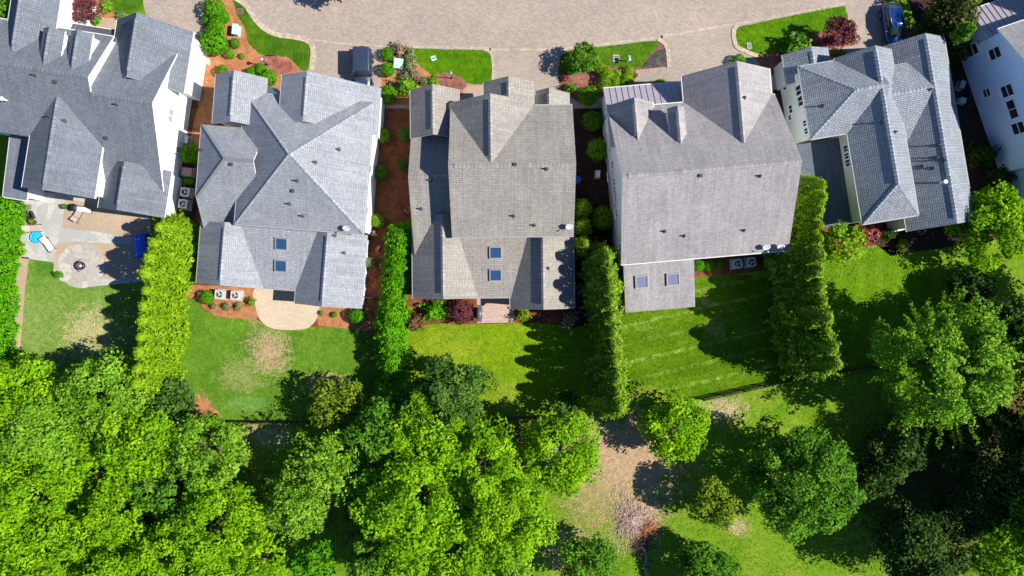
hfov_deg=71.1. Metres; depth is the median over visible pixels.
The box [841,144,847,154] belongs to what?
window
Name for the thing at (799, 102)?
window
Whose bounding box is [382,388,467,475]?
olive tree
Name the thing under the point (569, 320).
shrub
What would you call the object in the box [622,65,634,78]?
ball shrub
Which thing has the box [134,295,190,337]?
arborvitae
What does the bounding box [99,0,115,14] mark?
shrub
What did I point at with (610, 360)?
arborvitae
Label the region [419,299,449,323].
shrub
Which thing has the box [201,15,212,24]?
ball shrub
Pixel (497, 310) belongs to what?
patio
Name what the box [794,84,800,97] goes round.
window
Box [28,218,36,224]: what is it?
potted plant
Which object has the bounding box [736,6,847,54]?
lawn
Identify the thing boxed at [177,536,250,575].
lime tree
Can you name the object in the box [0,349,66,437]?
lime tree
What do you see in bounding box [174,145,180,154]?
window
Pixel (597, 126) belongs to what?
ball shrub
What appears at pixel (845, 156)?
window
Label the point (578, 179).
rain barrel
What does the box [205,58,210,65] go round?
stone block
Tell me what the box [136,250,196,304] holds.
arborvitae
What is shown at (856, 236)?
olive tree
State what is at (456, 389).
bluish tree
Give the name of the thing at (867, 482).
dark tree
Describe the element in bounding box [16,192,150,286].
patio
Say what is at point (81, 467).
lime tree
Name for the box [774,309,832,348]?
arborvitae
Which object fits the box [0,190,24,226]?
hedge shrub
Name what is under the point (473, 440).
lime tree
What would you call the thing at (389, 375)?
hedge shrub
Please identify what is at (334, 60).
driveway
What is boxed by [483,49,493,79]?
kerb
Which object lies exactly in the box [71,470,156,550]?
lime tree
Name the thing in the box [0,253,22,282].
hedge shrub
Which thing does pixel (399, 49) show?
shrub
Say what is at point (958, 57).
ball shrub
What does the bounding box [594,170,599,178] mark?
utility cabinet
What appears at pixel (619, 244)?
window
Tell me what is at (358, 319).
ball shrub
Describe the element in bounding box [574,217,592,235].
arborvitae
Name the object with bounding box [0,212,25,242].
hedge shrub
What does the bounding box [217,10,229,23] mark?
ball shrub
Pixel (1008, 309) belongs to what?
dark tree
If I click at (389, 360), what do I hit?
hedge shrub
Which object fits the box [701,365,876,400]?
garden fence
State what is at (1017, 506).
woodland tree
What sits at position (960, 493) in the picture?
dark tree
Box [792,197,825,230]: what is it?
arborvitae
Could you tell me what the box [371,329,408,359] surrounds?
hedge shrub
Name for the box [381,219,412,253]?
hedge shrub
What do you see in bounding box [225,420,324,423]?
garden fence
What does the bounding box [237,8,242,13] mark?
drain cover
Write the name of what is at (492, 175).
gabled house
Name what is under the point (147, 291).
arborvitae
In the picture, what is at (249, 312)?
mulch bed
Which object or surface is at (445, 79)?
mulch bed
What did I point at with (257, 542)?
lime tree
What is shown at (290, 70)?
mulch chips
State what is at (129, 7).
lawn
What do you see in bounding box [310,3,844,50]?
kerb
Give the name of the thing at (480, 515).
lime tree
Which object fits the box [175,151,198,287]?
mulch bed
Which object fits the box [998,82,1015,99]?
window
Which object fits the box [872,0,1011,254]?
mulch bed
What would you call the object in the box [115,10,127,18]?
shrub
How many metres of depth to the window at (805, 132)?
66.02 m
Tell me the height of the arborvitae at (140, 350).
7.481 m
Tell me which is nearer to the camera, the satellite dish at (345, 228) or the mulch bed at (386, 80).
the satellite dish at (345, 228)
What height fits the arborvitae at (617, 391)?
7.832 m
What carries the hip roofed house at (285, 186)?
on the ground at (936, 266)
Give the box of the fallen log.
[640,536,652,575]
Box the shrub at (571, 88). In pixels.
[562,82,578,95]
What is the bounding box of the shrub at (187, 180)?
[182,176,194,185]
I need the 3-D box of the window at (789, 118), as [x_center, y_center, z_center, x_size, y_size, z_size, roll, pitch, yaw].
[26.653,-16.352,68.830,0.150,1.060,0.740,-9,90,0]
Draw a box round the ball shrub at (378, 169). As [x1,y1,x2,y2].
[374,165,387,180]
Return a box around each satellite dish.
[342,226,349,232]
[565,224,572,231]
[763,245,770,251]
[777,244,784,251]
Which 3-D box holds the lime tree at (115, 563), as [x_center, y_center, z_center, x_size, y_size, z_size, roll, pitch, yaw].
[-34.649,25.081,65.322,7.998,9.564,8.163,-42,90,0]
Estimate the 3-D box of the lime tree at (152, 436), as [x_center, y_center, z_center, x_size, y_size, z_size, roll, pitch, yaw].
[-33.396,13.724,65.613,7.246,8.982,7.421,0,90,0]
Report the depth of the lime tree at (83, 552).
62.98 m
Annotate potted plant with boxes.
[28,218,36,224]
[60,204,68,208]
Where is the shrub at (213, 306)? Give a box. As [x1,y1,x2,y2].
[209,303,216,308]
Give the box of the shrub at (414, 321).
[401,310,424,331]
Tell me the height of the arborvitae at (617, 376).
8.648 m
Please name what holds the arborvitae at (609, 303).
on the mulch bed at (389, 158)
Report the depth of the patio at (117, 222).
69.98 m
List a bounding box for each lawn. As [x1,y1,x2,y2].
[19,259,171,397]
[110,0,142,13]
[173,298,380,420]
[233,0,309,70]
[395,322,595,416]
[414,48,491,84]
[560,41,657,76]
[620,274,818,398]
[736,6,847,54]
[822,246,942,377]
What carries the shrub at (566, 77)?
on the mulch bed at (579, 79)
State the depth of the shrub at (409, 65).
69.12 m
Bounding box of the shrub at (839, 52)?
[830,47,847,57]
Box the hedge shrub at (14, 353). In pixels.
[0,336,18,364]
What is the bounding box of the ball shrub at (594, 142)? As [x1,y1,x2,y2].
[586,137,606,162]
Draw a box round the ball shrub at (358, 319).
[348,309,364,324]
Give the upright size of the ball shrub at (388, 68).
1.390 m
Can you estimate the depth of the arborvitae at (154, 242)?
65.43 m
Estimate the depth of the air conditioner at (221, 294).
69.28 m
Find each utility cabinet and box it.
[182,135,191,144]
[231,23,241,37]
[393,58,404,71]
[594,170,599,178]
[954,80,965,90]
[956,97,966,105]
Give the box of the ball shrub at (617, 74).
[610,69,621,79]
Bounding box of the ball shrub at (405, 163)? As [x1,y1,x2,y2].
[398,158,408,172]
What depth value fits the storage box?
69.32 m
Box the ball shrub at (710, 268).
[704,261,714,271]
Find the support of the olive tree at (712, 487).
on the ground at (936, 266)
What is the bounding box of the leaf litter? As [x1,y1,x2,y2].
[555,423,682,557]
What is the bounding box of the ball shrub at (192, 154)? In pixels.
[179,144,198,163]
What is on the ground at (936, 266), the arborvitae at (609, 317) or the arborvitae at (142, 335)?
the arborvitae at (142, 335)
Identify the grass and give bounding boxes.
[110,0,654,72]
[415,8,843,82]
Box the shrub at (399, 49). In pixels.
[389,39,406,58]
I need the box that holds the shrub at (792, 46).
[777,31,812,53]
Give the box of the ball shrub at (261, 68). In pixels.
[255,62,266,74]
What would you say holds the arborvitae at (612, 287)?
on the mulch bed at (592, 190)
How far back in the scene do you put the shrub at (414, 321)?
68.67 m
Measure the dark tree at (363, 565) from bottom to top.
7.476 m
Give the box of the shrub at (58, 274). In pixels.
[52,271,64,278]
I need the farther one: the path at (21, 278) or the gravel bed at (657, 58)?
the path at (21, 278)
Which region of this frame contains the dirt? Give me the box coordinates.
[192,397,221,420]
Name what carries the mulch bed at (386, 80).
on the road
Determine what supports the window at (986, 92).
in the gabled house at (993, 65)
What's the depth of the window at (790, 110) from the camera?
68.36 m
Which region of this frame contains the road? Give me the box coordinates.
[143,0,883,107]
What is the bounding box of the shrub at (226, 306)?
[222,302,229,310]
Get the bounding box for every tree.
[0,0,9,18]
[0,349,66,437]
[0,389,92,479]
[0,441,97,562]
[0,522,76,575]
[38,508,111,575]
[52,419,109,478]
[53,344,154,437]
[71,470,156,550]
[71,512,186,575]
[94,404,180,483]
[129,455,209,522]
[132,520,198,575]
[145,375,197,426]
[155,476,268,568]
[169,411,252,495]
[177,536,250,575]
[229,529,289,575]
[265,472,329,543]
[280,429,363,507]
[291,539,341,575]
[307,377,366,435]
[338,395,415,473]
[343,457,411,515]
[345,528,409,575]
[348,447,464,574]
[373,529,439,575]
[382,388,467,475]
[395,353,498,441]
[415,514,500,575]
[437,412,527,507]
[458,470,558,571]
[479,528,534,575]
[520,411,602,500]
[552,389,584,417]
[558,532,620,575]
[569,41,601,73]
[636,386,711,465]
[675,540,742,575]
[685,474,744,530]
[735,423,866,545]
[821,218,867,267]
[851,455,897,503]
[857,416,931,487]
[866,283,1023,448]
[868,495,977,575]
[914,19,940,35]
[921,0,981,44]
[928,403,1023,506]
[928,471,1008,540]
[943,179,1023,278]
[946,267,996,307]
[965,290,1023,361]
[966,511,1023,575]
[986,465,1023,523]
[1002,462,1023,534]
[1003,393,1023,475]
[1014,318,1023,399]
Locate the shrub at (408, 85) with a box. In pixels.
[396,76,418,97]
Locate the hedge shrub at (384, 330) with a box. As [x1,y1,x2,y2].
[372,309,410,345]
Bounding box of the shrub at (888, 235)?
[880,228,897,242]
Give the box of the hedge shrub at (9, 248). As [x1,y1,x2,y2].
[0,231,26,261]
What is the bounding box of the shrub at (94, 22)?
[90,15,101,25]
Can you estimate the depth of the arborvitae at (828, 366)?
64.41 m
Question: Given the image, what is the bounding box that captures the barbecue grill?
[476,305,482,321]
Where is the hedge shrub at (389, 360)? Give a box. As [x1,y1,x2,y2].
[373,344,413,375]
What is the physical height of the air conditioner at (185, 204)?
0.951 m
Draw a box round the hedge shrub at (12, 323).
[0,308,21,347]
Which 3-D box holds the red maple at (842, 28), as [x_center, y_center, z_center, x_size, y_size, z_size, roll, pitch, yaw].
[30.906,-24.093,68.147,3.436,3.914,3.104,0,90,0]
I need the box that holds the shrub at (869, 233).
[854,223,886,244]
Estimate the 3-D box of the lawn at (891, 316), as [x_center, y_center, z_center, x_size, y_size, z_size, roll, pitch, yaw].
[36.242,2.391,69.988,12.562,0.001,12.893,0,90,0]
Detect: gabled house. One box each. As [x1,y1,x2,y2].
[0,0,206,217]
[408,76,575,309]
[601,61,801,312]
[957,0,1023,200]
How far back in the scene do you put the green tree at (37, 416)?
62.21 m
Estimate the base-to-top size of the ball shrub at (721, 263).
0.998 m
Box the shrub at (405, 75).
[401,69,410,80]
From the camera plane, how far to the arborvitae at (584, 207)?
66.97 m
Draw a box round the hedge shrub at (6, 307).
[0,291,20,326]
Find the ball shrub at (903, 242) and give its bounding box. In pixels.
[896,239,910,251]
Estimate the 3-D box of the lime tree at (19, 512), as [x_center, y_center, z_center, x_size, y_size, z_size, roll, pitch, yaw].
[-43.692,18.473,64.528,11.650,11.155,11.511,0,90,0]
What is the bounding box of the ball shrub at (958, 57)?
[945,37,971,64]
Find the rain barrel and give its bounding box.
[575,176,580,184]
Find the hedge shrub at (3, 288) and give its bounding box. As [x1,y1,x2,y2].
[0,277,19,305]
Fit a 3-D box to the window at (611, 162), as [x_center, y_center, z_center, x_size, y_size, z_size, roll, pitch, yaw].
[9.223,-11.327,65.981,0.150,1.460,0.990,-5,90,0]
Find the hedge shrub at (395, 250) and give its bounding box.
[380,237,411,264]
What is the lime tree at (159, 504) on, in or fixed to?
on the ground at (936, 266)
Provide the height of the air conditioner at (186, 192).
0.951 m
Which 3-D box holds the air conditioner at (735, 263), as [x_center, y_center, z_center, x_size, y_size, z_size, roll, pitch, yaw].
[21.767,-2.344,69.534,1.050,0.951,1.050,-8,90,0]
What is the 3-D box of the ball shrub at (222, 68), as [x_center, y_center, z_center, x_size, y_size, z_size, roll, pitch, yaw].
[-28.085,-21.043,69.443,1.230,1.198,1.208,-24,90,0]
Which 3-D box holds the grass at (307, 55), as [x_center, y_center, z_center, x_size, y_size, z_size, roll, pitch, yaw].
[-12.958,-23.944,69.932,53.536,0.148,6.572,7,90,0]
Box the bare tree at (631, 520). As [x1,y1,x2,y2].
[596,483,676,562]
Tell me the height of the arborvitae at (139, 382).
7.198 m
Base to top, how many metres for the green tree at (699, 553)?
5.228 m
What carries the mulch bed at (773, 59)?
on the road
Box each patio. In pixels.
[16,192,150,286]
[53,242,144,279]
[58,243,104,287]
[62,199,148,237]
[253,288,319,329]
[477,298,513,322]
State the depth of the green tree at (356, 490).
63.81 m
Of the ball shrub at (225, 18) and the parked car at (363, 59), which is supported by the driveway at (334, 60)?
the parked car at (363, 59)
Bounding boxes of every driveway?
[308,42,381,87]
[490,51,559,101]
[634,27,759,84]
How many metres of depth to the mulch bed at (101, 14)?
69.97 m
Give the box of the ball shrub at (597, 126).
[581,111,603,131]
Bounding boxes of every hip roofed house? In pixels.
[195,70,384,308]
[774,33,974,231]
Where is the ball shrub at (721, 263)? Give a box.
[714,260,724,269]
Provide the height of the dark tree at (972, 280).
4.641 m
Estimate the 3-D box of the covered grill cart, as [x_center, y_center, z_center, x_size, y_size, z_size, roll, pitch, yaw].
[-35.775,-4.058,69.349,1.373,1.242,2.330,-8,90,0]
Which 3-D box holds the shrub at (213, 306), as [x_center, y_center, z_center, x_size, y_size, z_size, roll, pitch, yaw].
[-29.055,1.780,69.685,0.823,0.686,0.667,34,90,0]
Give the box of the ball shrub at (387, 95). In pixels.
[380,85,397,103]
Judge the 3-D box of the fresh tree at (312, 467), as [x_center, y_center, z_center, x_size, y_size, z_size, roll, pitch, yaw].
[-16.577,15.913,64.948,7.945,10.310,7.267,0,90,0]
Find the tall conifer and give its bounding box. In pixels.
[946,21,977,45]
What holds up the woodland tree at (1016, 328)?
on the ground at (936, 266)
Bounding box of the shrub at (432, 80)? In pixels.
[426,74,439,84]
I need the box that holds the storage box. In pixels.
[181,167,195,177]
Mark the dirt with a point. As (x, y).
(202, 405)
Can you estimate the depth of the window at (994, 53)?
65.45 m
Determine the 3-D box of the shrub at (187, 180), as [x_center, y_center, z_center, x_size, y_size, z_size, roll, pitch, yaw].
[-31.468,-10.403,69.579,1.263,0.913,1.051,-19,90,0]
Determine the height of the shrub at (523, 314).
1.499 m
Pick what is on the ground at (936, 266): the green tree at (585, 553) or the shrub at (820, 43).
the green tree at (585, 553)
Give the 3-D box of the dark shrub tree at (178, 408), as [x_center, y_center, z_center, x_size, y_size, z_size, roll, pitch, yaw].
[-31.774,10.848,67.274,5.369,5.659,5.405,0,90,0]
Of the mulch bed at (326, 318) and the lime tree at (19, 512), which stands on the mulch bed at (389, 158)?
the mulch bed at (326, 318)
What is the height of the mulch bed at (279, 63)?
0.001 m
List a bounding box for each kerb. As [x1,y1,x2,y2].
[235,0,315,70]
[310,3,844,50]
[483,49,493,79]
[657,37,670,66]
[731,24,758,57]
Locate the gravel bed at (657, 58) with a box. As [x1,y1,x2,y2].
[642,48,666,67]
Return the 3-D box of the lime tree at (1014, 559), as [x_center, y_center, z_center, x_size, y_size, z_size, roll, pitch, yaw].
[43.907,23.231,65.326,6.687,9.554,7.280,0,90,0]
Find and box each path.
[9,257,28,359]
[96,18,117,28]
[464,86,482,98]
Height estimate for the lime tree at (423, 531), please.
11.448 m
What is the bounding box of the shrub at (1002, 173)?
[984,164,1017,187]
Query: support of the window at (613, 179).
in the gabled house at (705, 163)
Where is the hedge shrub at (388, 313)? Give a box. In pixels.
[373,296,412,327]
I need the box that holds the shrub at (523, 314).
[514,309,531,323]
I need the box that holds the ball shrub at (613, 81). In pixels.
[609,75,620,86]
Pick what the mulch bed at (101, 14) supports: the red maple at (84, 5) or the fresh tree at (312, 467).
the red maple at (84, 5)
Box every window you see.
[167,107,175,124]
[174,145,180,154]
[606,171,610,182]
[610,159,613,171]
[611,177,615,188]
[613,192,616,203]
[614,208,617,218]
[617,243,620,253]
[786,114,792,122]
[787,103,793,115]
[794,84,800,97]
[796,95,802,108]
[801,119,806,128]
[802,127,807,136]
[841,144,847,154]
[842,151,849,161]
[843,158,850,168]
[964,41,979,58]
[980,87,992,99]
[986,45,1002,62]
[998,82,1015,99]
[1003,98,1019,120]
[1008,120,1023,136]
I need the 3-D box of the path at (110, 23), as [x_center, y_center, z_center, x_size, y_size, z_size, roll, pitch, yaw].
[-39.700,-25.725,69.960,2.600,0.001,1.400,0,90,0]
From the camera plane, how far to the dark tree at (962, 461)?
63.53 m
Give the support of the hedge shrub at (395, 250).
on the mulch bed at (389, 158)
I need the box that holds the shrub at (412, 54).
[404,46,416,61]
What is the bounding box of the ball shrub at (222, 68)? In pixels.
[215,64,228,73]
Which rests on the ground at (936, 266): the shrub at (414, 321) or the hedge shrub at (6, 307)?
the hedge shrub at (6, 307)
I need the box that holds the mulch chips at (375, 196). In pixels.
[187,106,410,312]
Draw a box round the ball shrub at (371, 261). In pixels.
[366,257,374,267]
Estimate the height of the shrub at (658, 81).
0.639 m
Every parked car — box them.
[351,46,373,85]
[878,1,907,45]
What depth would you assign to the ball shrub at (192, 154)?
68.66 m
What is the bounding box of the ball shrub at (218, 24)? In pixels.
[207,19,225,36]
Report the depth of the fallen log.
69.64 m
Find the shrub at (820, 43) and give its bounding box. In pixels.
[814,35,832,48]
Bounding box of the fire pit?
[75,259,85,271]
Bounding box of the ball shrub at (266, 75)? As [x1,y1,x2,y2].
[260,69,276,85]
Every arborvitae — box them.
[130,358,187,396]
[131,342,185,380]
[132,325,188,364]
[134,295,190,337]
[135,312,184,350]
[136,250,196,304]
[137,286,186,317]
[141,243,196,284]
[141,276,187,306]
[147,230,198,263]
[154,207,199,249]
[574,198,593,219]
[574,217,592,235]
[574,233,592,259]
[576,237,618,278]
[576,255,622,285]
[576,271,625,309]
[582,287,624,316]
[583,301,623,328]
[584,310,624,348]
[584,344,628,373]
[585,329,625,358]
[585,353,630,389]
[587,386,630,420]
[592,371,628,400]
[762,234,827,282]
[762,285,834,337]
[765,248,827,290]
[769,266,828,302]
[769,314,841,367]
[772,287,827,320]
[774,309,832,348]
[775,336,843,384]
[789,227,823,252]
[791,212,825,238]
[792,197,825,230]
[794,183,827,219]
[798,173,827,200]
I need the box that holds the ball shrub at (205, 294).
[199,290,214,304]
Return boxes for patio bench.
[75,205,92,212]
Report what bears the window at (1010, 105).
in the gabled house at (993, 65)
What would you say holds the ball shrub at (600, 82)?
on the mulch bed at (579, 79)
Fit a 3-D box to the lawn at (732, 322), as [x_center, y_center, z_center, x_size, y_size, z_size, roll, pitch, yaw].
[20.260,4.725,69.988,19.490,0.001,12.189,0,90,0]
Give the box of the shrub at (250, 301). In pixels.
[245,296,255,306]
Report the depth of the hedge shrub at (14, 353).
68.77 m
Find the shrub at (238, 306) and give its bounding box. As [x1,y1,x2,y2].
[235,302,241,310]
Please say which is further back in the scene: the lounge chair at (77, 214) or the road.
the road
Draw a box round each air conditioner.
[178,199,192,210]
[180,187,194,198]
[214,289,228,299]
[230,290,243,300]
[729,258,742,269]
[743,256,756,267]
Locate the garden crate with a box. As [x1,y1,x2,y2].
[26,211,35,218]
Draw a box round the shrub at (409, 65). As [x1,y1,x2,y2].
[402,57,418,71]
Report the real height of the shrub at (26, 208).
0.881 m
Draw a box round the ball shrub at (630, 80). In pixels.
[618,73,633,85]
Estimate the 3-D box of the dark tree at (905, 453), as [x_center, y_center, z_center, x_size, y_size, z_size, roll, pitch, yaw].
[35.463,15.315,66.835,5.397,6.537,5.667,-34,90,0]
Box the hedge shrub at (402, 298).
[378,282,407,310]
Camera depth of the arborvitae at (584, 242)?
66.61 m
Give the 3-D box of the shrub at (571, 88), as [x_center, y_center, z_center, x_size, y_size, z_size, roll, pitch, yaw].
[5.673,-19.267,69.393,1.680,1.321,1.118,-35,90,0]
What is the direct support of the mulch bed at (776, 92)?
on the mulch bed at (389, 158)
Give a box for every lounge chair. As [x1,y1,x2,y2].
[21,224,41,232]
[39,236,56,252]
[70,210,82,221]
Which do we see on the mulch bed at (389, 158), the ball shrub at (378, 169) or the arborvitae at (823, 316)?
the ball shrub at (378, 169)
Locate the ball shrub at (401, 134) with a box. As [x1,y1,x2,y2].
[398,128,409,141]
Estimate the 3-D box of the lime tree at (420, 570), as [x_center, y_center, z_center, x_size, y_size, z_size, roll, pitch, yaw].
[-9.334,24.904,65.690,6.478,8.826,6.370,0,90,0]
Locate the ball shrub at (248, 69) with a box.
[246,66,256,74]
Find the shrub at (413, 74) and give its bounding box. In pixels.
[407,66,421,82]
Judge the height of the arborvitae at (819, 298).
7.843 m
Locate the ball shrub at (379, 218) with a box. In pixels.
[371,213,384,227]
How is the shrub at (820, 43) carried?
on the mulch bed at (773, 59)
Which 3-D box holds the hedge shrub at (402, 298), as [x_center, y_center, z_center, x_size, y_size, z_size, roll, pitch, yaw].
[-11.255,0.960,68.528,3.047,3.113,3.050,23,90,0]
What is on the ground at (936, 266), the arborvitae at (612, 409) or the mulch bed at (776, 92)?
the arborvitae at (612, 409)
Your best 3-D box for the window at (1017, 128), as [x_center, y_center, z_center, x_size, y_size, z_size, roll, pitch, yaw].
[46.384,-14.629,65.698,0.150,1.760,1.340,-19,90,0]
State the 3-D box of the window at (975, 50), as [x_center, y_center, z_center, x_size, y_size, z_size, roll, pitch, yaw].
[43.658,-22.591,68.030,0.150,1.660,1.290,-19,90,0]
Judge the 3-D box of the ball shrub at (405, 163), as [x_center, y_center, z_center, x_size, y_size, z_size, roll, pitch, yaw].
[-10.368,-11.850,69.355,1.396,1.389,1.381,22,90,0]
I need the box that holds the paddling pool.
[30,232,42,242]
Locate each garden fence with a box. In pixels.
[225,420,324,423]
[491,416,578,419]
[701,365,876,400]
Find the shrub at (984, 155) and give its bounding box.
[965,137,1002,168]
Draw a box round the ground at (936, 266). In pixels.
[0,0,1023,575]
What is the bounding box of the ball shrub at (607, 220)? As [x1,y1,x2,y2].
[591,205,613,229]
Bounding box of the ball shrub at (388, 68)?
[381,62,394,76]
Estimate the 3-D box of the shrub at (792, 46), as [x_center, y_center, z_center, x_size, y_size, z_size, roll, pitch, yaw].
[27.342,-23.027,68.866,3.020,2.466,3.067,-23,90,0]
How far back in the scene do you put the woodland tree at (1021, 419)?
62.62 m
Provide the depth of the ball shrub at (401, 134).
69.11 m
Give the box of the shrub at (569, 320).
[560,309,578,330]
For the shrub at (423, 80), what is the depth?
69.39 m
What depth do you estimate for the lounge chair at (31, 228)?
69.61 m
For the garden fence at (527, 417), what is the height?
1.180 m
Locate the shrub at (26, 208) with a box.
[23,204,31,212]
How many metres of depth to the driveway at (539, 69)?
69.98 m
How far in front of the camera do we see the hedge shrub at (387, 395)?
66.90 m
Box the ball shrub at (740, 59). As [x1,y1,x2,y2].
[732,53,746,62]
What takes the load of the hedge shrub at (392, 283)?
on the mulch bed at (389, 158)
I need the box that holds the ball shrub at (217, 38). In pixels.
[198,26,228,55]
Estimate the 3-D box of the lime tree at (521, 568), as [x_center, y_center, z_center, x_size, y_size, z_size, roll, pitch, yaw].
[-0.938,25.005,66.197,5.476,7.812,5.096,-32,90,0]
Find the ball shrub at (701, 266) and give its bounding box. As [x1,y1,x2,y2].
[694,259,704,271]
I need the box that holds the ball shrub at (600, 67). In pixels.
[594,63,606,75]
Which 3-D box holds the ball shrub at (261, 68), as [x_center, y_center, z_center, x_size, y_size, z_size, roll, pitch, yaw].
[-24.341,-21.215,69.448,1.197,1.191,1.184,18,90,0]
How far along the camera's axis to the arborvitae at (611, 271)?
64.38 m
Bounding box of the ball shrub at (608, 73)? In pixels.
[598,66,613,81]
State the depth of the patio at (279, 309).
69.98 m
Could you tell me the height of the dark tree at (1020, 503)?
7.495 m
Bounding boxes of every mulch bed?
[15,28,1023,335]
[95,0,114,17]
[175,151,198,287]
[187,285,257,318]
[188,109,212,153]
[198,0,308,116]
[260,55,292,73]
[317,306,374,330]
[382,48,475,104]
[435,73,466,89]
[558,42,666,101]
[573,108,624,327]
[755,18,855,75]
[772,89,794,271]
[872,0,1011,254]
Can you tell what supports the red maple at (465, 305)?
on the mulch bed at (389, 158)
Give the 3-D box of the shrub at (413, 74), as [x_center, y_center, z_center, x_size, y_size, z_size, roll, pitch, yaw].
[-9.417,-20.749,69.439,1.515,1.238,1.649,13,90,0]
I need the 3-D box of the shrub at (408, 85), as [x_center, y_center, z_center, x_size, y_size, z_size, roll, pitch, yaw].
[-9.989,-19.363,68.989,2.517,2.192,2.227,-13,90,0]
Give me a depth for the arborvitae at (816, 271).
64.58 m
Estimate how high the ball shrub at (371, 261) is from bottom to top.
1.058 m
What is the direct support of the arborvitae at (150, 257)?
on the mulch bed at (389, 158)
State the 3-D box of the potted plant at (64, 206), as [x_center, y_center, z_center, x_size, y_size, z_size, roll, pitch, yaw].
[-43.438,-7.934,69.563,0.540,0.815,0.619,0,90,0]
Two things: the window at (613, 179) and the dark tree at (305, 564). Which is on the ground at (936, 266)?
the dark tree at (305, 564)
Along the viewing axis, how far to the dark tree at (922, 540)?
63.62 m
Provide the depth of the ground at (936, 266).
70.00 m
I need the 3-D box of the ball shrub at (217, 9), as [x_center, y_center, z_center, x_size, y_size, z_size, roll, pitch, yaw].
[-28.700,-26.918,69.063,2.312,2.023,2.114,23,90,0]
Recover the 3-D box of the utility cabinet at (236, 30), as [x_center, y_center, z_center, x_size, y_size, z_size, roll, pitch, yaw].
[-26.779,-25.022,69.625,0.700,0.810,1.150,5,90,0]
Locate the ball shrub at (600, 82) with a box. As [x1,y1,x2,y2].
[598,76,610,89]
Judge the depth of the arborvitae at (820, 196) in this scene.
63.05 m
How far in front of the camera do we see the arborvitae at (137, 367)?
65.34 m
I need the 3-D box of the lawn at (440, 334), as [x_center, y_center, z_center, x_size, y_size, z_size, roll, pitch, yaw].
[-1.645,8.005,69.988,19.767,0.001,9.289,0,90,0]
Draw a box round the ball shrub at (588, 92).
[578,85,598,106]
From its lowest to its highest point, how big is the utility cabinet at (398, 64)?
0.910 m
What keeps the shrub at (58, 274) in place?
on the patio at (121, 262)
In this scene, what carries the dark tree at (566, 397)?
on the lawn at (440, 334)
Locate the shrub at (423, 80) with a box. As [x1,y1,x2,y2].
[420,74,429,85]
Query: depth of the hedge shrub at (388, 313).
67.38 m
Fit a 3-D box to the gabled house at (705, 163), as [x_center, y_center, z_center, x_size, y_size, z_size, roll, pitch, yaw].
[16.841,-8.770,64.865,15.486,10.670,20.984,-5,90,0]
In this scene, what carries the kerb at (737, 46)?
on the road
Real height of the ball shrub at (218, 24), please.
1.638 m
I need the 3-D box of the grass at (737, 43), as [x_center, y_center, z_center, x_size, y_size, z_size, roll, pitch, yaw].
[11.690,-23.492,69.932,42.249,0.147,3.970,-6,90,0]
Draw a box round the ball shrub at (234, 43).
[229,38,239,48]
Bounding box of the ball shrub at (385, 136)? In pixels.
[378,128,390,143]
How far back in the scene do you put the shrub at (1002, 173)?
68.77 m
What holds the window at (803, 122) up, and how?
in the hip roofed house at (875, 130)
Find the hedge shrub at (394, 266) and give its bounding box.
[379,253,411,285]
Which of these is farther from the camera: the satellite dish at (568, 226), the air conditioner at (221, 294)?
the air conditioner at (221, 294)
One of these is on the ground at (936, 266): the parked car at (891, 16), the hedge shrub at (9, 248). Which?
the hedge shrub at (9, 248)
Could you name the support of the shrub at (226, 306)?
on the mulch bed at (389, 158)
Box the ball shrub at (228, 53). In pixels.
[225,48,235,58]
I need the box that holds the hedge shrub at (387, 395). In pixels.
[371,367,410,409]
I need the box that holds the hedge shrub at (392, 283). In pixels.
[379,267,411,297]
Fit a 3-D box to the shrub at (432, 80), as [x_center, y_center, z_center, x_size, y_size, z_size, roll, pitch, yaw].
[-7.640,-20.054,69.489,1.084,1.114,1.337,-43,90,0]
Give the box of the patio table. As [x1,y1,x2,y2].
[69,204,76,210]
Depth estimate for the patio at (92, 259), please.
69.97 m
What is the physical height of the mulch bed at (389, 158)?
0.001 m
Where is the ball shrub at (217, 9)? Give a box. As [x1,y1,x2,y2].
[201,0,224,19]
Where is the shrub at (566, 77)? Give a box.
[561,73,570,81]
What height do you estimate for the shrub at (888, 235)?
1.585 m
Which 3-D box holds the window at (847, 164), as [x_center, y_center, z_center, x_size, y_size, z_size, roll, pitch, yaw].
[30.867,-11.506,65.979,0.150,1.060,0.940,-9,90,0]
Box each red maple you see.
[72,0,101,23]
[446,299,473,325]
[822,15,860,50]
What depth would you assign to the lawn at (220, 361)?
69.99 m
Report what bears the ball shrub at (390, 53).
on the mulch bed at (386, 80)
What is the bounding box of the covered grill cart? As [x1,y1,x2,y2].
[132,234,150,258]
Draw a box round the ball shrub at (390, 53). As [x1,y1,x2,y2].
[380,48,394,60]
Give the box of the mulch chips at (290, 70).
[98,4,815,329]
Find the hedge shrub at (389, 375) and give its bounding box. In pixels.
[376,360,409,388]
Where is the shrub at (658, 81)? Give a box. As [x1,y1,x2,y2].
[651,78,666,82]
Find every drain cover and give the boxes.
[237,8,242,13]
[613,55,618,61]

